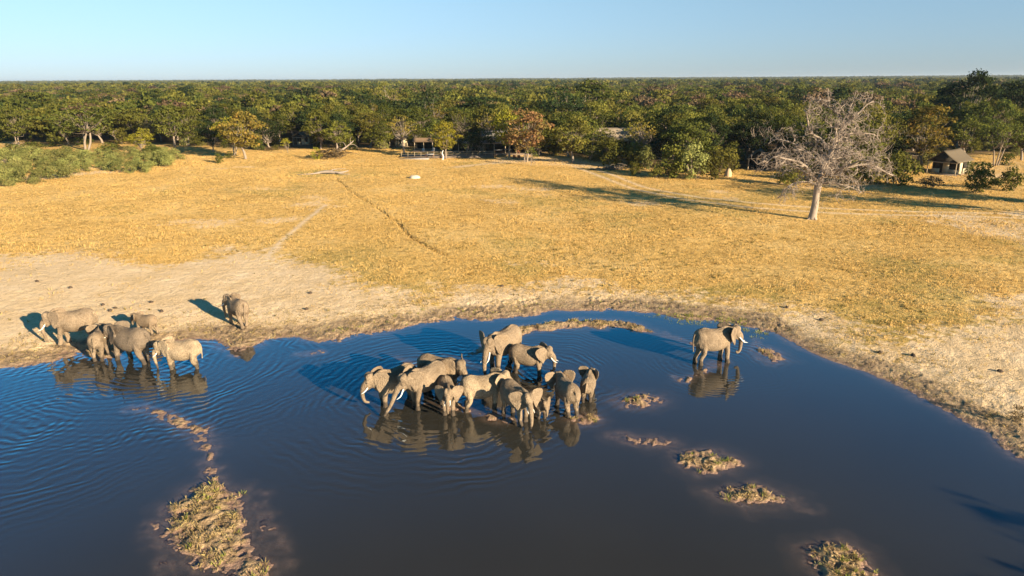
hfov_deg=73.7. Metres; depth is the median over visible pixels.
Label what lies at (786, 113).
tree
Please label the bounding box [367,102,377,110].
tree
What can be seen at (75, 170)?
bush
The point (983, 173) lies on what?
bush
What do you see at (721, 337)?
elephant
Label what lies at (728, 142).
tree
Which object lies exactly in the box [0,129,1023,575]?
ground
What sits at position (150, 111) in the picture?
tree
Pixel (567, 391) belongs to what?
elephant
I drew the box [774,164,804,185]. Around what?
bush
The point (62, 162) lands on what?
bush
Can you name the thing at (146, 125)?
tree
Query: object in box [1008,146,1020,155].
bush
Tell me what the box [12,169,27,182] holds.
bush
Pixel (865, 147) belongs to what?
tree
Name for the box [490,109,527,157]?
tree
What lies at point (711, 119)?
tree
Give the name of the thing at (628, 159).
bush
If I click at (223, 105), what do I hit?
tree
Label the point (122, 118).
tree
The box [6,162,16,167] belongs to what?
bush
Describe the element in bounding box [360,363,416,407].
elephant
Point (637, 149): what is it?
bush
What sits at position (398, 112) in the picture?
tree
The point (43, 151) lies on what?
bush
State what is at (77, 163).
bush
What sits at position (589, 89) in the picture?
tree
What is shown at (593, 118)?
tree
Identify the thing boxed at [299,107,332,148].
tree
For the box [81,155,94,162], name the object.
bush
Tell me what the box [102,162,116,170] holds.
bush
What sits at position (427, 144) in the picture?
canvas shelter
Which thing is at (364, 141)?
bush
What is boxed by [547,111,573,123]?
tree
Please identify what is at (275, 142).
bush
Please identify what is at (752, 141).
tree
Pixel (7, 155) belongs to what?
bush
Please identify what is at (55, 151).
bush
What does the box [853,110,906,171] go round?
tree
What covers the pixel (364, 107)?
tree
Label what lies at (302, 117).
tree
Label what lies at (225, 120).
tree
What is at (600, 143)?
tree
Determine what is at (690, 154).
bush
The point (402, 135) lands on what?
tree
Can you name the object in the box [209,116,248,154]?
tree
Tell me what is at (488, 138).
tree
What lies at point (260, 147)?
bush
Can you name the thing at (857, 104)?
tree
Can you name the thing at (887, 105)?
tree
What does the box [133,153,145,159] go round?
bush
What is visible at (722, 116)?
tree
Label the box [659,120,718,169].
tree
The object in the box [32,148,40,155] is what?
bush
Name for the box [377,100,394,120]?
tree
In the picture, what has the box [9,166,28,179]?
bush
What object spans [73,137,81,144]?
bush
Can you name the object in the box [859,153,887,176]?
bush
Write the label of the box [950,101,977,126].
tree
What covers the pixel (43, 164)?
bush
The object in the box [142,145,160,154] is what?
bush
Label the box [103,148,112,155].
bush
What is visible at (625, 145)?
tree
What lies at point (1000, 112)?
tree
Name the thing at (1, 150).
bush
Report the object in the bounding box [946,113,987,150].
tree
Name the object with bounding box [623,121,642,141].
tree
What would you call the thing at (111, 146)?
bush
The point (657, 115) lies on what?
tree
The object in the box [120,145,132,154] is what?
bush
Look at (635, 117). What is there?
tree
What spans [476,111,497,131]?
tree
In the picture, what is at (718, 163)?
bush
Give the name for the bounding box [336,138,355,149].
fallen tree
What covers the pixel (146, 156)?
bush
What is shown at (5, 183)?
bush
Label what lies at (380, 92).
tree
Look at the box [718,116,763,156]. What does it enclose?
tree
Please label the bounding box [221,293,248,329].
elephant
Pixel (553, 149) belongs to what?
bush
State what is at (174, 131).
tree
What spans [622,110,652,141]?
tree
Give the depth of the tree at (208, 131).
167.48 m
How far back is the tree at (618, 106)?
189.64 m
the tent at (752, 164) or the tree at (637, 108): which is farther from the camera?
the tree at (637, 108)
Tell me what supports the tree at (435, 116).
on the ground at (178, 291)
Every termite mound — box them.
[409,175,419,178]
[724,168,731,176]
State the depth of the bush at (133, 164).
132.91 m
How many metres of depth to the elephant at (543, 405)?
36.32 m
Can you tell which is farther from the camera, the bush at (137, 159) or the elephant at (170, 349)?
the bush at (137, 159)
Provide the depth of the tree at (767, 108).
169.38 m
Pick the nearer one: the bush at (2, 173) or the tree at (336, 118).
the bush at (2, 173)
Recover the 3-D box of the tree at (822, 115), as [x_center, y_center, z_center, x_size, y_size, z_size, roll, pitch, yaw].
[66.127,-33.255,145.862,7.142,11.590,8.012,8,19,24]
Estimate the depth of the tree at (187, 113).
181.68 m
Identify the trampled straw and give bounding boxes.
[0,284,1023,575]
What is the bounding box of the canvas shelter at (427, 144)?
[412,137,443,151]
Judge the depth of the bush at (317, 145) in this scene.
175.66 m
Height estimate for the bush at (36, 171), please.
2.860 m
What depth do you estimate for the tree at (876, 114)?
146.56 m
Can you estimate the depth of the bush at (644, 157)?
130.37 m
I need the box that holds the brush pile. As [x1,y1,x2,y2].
[592,163,628,170]
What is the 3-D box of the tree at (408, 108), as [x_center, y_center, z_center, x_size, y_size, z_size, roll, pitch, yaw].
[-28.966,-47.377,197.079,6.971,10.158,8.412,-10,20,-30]
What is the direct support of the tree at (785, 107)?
on the ground at (178, 291)
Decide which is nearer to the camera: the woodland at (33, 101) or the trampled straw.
the trampled straw
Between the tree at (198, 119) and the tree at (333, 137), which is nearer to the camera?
the tree at (333, 137)
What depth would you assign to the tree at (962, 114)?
164.81 m
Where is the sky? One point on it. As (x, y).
(48, 40)
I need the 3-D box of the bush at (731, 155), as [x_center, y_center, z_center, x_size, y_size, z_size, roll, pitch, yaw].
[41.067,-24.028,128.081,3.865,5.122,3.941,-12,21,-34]
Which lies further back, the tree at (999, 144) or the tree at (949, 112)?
the tree at (949, 112)
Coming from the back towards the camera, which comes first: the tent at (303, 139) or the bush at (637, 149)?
the tent at (303, 139)
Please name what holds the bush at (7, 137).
on the ground at (178, 291)
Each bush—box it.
[0,125,14,140]
[0,147,9,154]
[0,168,7,178]
[1,151,12,162]
[2,143,16,149]
[2,173,17,185]
[2,179,13,186]
[5,167,17,178]
[6,156,21,166]
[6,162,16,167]
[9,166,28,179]
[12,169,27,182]
[15,161,32,169]
[20,155,29,160]
[21,141,46,147]
[22,164,31,172]
[23,145,33,153]
[28,177,38,184]
[29,168,46,182]
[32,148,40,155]
[36,154,46,159]
[39,149,49,155]
[39,167,58,178]
[40,160,53,168]
[46,133,64,145]
[46,165,55,171]
[47,154,59,163]
[48,160,60,168]
[49,149,61,155]
[55,160,68,168]
[56,166,73,177]
[60,145,71,152]
[61,151,69,157]
[65,157,76,166]
[70,161,82,168]
[70,165,80,173]
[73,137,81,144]
[77,151,89,161]
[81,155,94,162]
[83,164,92,170]
[84,158,93,164]
[91,148,103,155]
[94,161,102,167]
[98,142,119,150]
[100,160,112,169]
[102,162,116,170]
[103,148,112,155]
[104,154,114,159]
[109,159,122,172]
[113,128,129,143]
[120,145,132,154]
[121,161,137,171]
[122,164,136,172]
[130,157,142,164]
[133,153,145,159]
[138,160,151,170]
[139,163,150,172]
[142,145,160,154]
[144,153,149,159]
[144,160,156,167]
[148,151,168,164]
[159,152,176,163]
[160,158,171,166]
[178,136,189,145]
[189,132,203,145]
[214,153,223,162]
[219,140,228,147]
[225,151,232,157]
[250,138,263,148]
[253,142,265,149]
[263,130,279,145]
[310,147,322,159]
[311,135,326,147]
[315,148,356,158]
[338,131,355,148]
[347,141,357,149]
[360,135,369,142]
[375,139,388,148]
[540,143,552,150]
[548,138,562,154]
[585,146,599,159]
[590,150,602,161]
[600,139,628,165]
[622,145,637,166]
[628,141,648,165]
[629,162,640,175]
[633,154,645,166]
[638,144,655,169]
[647,163,665,177]
[654,142,689,177]
[680,141,709,179]
[700,148,726,179]
[722,141,746,164]
[722,146,739,172]
[759,146,775,160]
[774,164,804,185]
[804,159,832,180]
[834,159,867,183]
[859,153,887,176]
[861,154,891,183]
[884,148,924,185]
[915,175,944,188]
[919,151,935,164]
[936,145,946,154]
[963,161,998,192]
[964,139,982,152]
[964,161,973,174]
[980,141,992,150]
[990,176,1005,187]
[997,152,1016,165]
[1000,165,1023,191]
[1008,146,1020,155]
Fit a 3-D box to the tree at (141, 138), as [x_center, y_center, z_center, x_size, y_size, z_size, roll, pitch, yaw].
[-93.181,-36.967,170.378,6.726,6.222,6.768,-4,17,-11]
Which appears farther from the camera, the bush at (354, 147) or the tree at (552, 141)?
the bush at (354, 147)
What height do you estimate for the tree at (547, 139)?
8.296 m
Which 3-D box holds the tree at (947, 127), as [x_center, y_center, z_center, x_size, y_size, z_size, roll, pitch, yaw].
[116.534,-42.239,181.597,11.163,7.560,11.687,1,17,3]
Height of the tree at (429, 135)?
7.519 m
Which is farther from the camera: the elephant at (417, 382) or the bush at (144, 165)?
the bush at (144, 165)
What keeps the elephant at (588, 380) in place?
in the water
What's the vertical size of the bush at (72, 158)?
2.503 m
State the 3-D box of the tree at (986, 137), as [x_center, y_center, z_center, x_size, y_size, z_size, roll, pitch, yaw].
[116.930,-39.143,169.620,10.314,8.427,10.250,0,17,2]
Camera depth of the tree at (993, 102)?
172.98 m
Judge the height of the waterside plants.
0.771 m
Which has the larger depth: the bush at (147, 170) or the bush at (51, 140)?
the bush at (51, 140)
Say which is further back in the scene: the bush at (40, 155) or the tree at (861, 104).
the tree at (861, 104)
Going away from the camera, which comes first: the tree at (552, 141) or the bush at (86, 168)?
the bush at (86, 168)
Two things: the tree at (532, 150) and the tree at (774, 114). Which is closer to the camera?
the tree at (532, 150)
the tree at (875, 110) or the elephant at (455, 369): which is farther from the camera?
the tree at (875, 110)
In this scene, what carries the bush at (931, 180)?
on the ground at (178, 291)
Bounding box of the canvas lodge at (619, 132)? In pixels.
[588,127,640,153]
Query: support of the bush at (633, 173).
on the ground at (178, 291)
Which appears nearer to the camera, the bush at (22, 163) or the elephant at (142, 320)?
the elephant at (142, 320)
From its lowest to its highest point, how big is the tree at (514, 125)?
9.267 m
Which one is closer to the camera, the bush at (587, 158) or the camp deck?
the bush at (587, 158)
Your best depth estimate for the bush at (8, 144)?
172.83 m
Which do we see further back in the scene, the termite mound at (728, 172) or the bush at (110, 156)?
the bush at (110, 156)
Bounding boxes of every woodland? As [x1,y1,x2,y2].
[0,74,1023,90]
[0,78,1023,137]
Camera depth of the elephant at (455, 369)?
39.05 m
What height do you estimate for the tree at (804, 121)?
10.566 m
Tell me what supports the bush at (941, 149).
on the ground at (178, 291)
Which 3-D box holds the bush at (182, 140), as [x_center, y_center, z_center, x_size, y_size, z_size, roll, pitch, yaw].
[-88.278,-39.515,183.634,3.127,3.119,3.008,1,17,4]
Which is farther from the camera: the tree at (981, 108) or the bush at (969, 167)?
the tree at (981, 108)
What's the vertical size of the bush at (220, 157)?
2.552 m
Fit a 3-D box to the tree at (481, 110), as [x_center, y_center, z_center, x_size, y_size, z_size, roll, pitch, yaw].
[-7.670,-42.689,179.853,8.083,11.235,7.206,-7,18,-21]
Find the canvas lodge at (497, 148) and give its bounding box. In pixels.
[480,130,541,154]
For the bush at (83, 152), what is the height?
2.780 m
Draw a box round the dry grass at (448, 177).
[0,147,1023,393]
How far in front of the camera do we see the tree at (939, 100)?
186.90 m
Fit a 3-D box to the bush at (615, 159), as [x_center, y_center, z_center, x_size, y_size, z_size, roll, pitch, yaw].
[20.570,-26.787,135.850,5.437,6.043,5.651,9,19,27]
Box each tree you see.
[0,105,35,144]
[29,103,125,149]
[47,111,74,143]
[79,109,118,142]
[102,118,125,140]
[109,108,150,141]
[124,128,153,149]
[133,114,162,140]
[140,103,171,140]
[148,105,197,146]
[154,106,184,141]
[169,105,210,145]
[184,113,208,129]
[193,119,223,151]
[197,103,238,139]
[197,104,228,140]
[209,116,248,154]
[210,109,267,158]
[210,116,239,143]
[229,107,240,132]
[239,111,263,135]
[251,120,288,146]
[255,109,279,141]
[262,111,288,141]
[278,100,306,139]
[280,108,307,132]
[280,138,291,150]
[295,100,324,132]
[297,168,347,174]
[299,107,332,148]
[305,103,328,119]
[316,102,343,140]
[320,119,350,149]
[321,113,359,148]
[327,105,356,126]
[328,101,345,125]
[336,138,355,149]
[341,104,356,115]
[348,89,380,111]
[348,112,386,147]
[351,104,371,114]
[351,112,364,143]
[357,109,379,140]
[361,127,393,148]
[363,99,380,111]
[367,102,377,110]
[370,82,401,99]
[372,121,396,147]
[373,105,392,131]
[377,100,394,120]
[383,107,414,135]
[387,114,416,153]
[395,109,416,143]
[399,106,422,124]
[401,105,439,135]
[403,85,443,111]
[406,124,426,147]
[418,120,455,137]
[423,104,449,122]
[426,98,457,114]
[430,119,463,158]
[431,104,447,121]
[438,107,477,137]
[442,109,477,139]
[449,96,512,134]
[453,108,478,137]
[457,132,482,153]
[463,128,495,153]
[466,105,488,132]
[467,108,495,129]
[468,104,496,133]
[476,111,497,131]
[483,102,512,130]
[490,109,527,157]
[496,115,529,130]
[502,107,554,161]
[520,101,544,110]
[525,147,538,165]
[527,122,551,155]
[529,106,549,128]
[537,84,591,112]
[542,111,552,129]
[544,120,592,156]
[546,114,596,162]
[547,104,577,118]
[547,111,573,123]
[551,111,582,134]
[555,78,620,110]
[565,116,604,152]
[582,99,600,116]
[582,101,618,123]
[583,145,596,162]
[586,113,619,127]
[588,112,625,127]
[589,127,616,158]
[604,99,615,112]
[608,102,624,121]
[612,108,625,121]
[613,139,631,161]
[617,106,633,125]
[617,110,647,141]
[622,104,644,114]
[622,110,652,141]
[623,120,659,162]
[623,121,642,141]
[642,106,670,145]
[644,105,689,138]
[644,110,682,137]
[645,127,682,161]
[646,101,664,110]
[651,112,685,159]
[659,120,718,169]
[665,104,696,115]
[668,116,713,137]
[679,110,711,130]
[686,112,721,146]
[695,96,724,112]
[697,104,728,117]
[699,111,732,151]
[705,104,727,117]
[714,114,730,142]
[715,121,742,152]
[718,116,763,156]
[722,97,744,111]
[725,100,740,121]
[728,103,749,121]
[728,123,778,159]
[729,99,766,117]
[731,108,779,152]
[745,106,764,150]
[747,103,777,142]
[751,87,900,219]
[756,96,783,107]
[759,107,790,150]
[762,111,794,123]
[765,114,792,158]
[770,100,789,110]
[774,114,805,157]
[776,99,794,112]
[785,122,842,160]
[786,102,805,111]
[786,109,821,129]
[787,96,803,108]
[789,103,807,113]
[789,113,823,162]
[804,102,820,113]
[815,106,839,134]
[818,117,887,171]
[827,98,866,113]
[828,106,868,122]
[842,129,876,170]
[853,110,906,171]
[859,102,879,116]
[861,103,889,120]
[863,106,892,154]
[872,128,914,157]
[874,99,904,112]
[879,109,921,149]
[883,105,911,114]
[895,103,957,168]
[905,99,937,150]
[918,80,977,138]
[928,104,956,133]
[936,68,1005,120]
[939,116,955,141]
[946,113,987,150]
[948,106,972,147]
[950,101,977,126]
[956,123,1002,145]
[962,99,996,150]
[973,119,1023,165]
[977,98,1001,143]
[980,97,1022,149]
[987,109,1023,143]
[990,79,1023,108]
[996,113,1023,160]
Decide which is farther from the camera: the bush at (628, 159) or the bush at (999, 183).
the bush at (628, 159)
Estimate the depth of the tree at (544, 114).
176.54 m
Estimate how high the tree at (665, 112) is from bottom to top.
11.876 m
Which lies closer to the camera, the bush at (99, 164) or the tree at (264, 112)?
the bush at (99, 164)
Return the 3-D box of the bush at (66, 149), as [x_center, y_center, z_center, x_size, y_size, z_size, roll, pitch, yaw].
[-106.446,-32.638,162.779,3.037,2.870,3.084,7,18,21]
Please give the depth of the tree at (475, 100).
196.16 m
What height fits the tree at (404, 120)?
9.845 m
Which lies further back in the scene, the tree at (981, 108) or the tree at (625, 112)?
the tree at (625, 112)
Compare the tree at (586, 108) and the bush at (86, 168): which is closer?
the bush at (86, 168)
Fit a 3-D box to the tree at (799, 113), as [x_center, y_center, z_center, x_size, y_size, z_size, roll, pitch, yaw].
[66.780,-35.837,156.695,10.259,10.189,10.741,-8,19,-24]
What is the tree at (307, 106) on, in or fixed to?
on the ground at (178, 291)
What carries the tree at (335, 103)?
on the ground at (178, 291)
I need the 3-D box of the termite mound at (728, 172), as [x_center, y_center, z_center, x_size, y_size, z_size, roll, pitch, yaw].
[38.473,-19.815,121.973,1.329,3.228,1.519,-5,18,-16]
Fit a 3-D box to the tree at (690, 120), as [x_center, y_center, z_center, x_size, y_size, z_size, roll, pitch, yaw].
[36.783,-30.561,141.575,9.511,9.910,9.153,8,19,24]
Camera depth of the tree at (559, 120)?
165.55 m
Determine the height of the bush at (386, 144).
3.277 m
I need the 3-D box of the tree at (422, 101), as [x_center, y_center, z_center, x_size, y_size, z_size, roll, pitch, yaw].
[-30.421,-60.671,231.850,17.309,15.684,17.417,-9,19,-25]
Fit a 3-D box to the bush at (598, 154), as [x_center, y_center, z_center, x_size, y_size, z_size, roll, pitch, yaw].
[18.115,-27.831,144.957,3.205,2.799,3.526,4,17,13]
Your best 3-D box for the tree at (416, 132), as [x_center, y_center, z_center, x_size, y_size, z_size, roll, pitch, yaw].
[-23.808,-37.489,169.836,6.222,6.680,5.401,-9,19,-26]
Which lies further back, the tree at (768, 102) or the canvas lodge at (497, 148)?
the tree at (768, 102)
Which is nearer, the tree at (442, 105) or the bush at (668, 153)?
the bush at (668, 153)
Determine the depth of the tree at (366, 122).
172.90 m
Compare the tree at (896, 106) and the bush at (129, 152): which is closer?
the bush at (129, 152)
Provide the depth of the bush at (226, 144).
178.98 m
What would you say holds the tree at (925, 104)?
on the ground at (178, 291)
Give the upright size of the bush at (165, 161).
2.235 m
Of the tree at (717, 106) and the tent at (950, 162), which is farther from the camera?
the tree at (717, 106)
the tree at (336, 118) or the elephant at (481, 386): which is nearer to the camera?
the elephant at (481, 386)
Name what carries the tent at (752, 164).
on the ground at (178, 291)
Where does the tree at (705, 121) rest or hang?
on the ground at (178, 291)
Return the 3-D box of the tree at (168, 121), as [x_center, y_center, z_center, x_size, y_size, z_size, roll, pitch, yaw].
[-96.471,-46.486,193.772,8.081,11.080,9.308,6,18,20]
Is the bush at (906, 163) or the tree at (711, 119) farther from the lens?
the tree at (711, 119)
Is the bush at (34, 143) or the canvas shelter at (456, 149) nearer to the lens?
the canvas shelter at (456, 149)
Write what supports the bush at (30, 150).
on the ground at (178, 291)
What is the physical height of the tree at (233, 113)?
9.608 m
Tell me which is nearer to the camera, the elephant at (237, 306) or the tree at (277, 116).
the elephant at (237, 306)
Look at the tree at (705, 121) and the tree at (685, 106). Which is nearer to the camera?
the tree at (705, 121)
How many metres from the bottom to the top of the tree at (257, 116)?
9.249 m
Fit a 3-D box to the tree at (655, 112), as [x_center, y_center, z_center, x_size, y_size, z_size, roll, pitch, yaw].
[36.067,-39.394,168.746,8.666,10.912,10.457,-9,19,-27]
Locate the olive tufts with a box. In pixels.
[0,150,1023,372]
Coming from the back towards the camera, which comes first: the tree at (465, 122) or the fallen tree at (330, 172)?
the tree at (465, 122)
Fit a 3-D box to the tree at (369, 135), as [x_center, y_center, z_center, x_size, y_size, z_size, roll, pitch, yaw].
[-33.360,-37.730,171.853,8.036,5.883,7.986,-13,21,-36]
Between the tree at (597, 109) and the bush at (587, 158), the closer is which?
the bush at (587, 158)
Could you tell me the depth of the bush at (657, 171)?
119.74 m
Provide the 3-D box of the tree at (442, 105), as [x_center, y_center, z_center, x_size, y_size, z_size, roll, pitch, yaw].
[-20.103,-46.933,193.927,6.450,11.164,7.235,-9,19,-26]
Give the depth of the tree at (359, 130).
183.38 m
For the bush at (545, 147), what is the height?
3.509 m
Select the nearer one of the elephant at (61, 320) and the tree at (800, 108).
the elephant at (61, 320)
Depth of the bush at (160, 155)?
141.88 m
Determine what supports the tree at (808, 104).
on the ground at (178, 291)
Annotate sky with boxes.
[0,0,1023,80]
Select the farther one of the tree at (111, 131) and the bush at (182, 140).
the tree at (111, 131)
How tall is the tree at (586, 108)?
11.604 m
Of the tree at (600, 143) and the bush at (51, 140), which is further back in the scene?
the bush at (51, 140)
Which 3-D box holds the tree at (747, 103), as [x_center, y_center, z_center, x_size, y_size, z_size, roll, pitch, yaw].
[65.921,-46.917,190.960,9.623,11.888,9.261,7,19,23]
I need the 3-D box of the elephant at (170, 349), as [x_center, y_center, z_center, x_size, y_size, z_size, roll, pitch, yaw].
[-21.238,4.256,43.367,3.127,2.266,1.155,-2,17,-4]
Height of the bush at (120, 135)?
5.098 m
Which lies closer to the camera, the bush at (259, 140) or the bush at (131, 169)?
the bush at (131, 169)
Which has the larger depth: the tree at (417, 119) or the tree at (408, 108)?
the tree at (408, 108)
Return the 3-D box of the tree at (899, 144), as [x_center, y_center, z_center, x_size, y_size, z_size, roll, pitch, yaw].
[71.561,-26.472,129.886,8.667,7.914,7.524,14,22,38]
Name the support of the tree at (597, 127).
on the ground at (178, 291)
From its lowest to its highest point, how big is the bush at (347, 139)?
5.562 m
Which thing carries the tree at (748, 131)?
on the ground at (178, 291)
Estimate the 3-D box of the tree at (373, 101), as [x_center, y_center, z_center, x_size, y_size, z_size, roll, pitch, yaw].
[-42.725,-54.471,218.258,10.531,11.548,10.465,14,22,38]
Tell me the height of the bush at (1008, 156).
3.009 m
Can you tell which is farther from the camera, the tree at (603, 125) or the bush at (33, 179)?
the tree at (603, 125)
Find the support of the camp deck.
on the ground at (178, 291)
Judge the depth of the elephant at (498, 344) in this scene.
42.44 m
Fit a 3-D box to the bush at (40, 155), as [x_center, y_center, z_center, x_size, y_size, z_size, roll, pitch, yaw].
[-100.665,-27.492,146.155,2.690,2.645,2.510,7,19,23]
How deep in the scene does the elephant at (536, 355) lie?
41.89 m
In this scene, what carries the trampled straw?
on the ground at (178, 291)
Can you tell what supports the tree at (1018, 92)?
on the ground at (178, 291)
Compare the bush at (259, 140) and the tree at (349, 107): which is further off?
the tree at (349, 107)
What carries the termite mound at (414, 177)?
on the ground at (178, 291)
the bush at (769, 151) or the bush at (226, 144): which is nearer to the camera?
the bush at (769, 151)
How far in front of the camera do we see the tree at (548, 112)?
203.74 m
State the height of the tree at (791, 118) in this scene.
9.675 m
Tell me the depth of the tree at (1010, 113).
158.87 m
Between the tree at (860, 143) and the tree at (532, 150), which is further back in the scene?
the tree at (532, 150)
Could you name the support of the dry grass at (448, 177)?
on the ground at (178, 291)
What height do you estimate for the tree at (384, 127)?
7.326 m
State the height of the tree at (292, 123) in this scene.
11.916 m
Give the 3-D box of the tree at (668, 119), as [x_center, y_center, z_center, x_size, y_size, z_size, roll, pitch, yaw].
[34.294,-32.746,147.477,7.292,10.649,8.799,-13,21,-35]
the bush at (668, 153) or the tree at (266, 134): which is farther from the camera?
the tree at (266, 134)
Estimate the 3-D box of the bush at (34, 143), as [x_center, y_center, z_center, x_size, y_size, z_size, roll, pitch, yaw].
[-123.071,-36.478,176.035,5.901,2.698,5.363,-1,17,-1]
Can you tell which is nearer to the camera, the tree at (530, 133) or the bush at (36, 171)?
the bush at (36, 171)
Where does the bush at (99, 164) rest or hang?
on the ground at (178, 291)
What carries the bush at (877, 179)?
on the ground at (178, 291)
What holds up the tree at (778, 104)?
on the ground at (178, 291)
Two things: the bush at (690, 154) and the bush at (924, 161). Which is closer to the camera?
the bush at (690, 154)
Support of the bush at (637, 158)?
on the ground at (178, 291)
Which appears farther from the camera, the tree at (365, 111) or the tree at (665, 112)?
the tree at (365, 111)
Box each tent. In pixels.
[291,132,313,145]
[389,134,408,147]
[747,147,770,170]
[926,148,973,175]
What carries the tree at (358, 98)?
on the ground at (178, 291)
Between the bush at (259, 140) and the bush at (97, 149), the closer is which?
the bush at (97, 149)
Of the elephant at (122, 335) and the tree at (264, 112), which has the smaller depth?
the elephant at (122, 335)
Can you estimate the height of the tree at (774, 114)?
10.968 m
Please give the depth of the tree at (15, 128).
187.32 m
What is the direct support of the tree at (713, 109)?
on the ground at (178, 291)
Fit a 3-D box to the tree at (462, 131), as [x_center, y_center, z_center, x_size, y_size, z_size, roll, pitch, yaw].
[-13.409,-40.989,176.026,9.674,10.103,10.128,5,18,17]
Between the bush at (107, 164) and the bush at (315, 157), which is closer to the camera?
the bush at (107, 164)
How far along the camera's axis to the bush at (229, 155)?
152.97 m
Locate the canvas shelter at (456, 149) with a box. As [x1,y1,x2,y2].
[448,140,477,153]
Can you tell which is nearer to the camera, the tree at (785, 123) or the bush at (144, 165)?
the bush at (144, 165)
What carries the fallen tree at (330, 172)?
on the ground at (178, 291)
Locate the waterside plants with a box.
[185,300,878,575]
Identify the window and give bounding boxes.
[932,161,940,167]
[949,162,959,169]
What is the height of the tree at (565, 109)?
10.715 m
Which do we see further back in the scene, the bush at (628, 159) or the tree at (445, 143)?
the tree at (445, 143)
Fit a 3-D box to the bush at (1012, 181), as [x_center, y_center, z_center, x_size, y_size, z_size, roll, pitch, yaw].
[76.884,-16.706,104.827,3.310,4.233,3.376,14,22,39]
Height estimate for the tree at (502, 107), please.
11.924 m
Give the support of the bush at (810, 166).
on the ground at (178, 291)
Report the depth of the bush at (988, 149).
160.75 m
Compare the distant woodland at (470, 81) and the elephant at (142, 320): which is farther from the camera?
the distant woodland at (470, 81)
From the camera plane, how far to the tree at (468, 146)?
156.08 m
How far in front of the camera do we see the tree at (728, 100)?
205.92 m
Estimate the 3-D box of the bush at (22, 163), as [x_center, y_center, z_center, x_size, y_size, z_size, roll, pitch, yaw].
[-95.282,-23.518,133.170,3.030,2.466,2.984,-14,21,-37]
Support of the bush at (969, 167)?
on the ground at (178, 291)
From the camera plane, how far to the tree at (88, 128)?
174.03 m
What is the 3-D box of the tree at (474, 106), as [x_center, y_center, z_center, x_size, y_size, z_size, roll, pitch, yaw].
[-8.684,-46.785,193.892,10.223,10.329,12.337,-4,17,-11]
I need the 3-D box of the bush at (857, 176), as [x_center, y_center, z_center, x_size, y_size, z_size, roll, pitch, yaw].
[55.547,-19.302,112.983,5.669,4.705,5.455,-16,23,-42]
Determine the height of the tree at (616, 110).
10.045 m
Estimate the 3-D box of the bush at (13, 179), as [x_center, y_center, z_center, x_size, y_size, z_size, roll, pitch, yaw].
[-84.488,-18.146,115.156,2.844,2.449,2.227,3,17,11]
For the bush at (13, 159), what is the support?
on the ground at (178, 291)
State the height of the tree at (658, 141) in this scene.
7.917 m
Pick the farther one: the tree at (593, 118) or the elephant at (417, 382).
the tree at (593, 118)
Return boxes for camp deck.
[400,151,493,159]
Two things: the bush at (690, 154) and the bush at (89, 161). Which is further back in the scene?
the bush at (89, 161)
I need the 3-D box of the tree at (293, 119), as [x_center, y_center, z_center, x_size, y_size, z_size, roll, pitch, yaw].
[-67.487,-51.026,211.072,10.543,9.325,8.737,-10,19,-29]
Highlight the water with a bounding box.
[0,310,1023,575]
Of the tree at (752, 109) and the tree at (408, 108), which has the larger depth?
the tree at (408, 108)
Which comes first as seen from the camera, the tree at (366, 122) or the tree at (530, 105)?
the tree at (366, 122)
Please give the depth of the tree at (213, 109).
195.07 m
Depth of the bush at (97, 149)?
160.24 m
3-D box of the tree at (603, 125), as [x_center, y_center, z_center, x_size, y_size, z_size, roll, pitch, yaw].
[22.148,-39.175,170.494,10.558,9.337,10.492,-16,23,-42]
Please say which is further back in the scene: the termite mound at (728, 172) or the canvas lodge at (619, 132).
the canvas lodge at (619, 132)
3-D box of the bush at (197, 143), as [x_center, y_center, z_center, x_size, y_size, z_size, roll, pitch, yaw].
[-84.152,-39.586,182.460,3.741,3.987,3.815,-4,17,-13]
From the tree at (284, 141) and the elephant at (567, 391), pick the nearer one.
the elephant at (567, 391)
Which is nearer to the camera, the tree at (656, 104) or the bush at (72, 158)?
the bush at (72, 158)
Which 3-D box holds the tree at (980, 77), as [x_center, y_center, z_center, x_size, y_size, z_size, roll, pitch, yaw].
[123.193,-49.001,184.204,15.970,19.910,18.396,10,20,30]
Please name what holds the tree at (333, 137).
on the ground at (178, 291)
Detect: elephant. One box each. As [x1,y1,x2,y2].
[39,307,98,345]
[85,323,109,361]
[102,321,150,364]
[130,311,158,335]
[152,336,202,369]
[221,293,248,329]
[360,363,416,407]
[383,360,445,416]
[417,353,467,384]
[434,375,463,415]
[455,367,512,412]
[479,324,521,374]
[500,378,542,428]
[508,342,557,375]
[529,390,550,418]
[544,370,580,418]
[578,366,598,402]
[692,322,747,365]
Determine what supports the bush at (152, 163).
on the ground at (178, 291)
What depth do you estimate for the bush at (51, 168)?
131.18 m
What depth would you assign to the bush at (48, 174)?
123.20 m
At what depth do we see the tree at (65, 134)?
188.12 m
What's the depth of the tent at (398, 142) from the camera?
177.62 m
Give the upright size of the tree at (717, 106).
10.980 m
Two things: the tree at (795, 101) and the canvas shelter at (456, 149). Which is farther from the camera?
the tree at (795, 101)
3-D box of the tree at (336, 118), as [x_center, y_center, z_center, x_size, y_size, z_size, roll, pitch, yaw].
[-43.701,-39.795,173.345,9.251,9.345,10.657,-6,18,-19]
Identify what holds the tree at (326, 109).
on the ground at (178, 291)
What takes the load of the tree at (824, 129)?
on the ground at (178, 291)
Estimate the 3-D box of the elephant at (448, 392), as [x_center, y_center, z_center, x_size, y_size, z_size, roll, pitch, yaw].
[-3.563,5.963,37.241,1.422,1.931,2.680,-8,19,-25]
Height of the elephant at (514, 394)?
2.183 m
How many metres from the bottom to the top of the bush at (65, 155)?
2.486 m
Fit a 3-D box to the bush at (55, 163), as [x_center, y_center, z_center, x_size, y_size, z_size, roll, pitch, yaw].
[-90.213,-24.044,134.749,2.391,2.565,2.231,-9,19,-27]
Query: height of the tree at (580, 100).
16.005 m

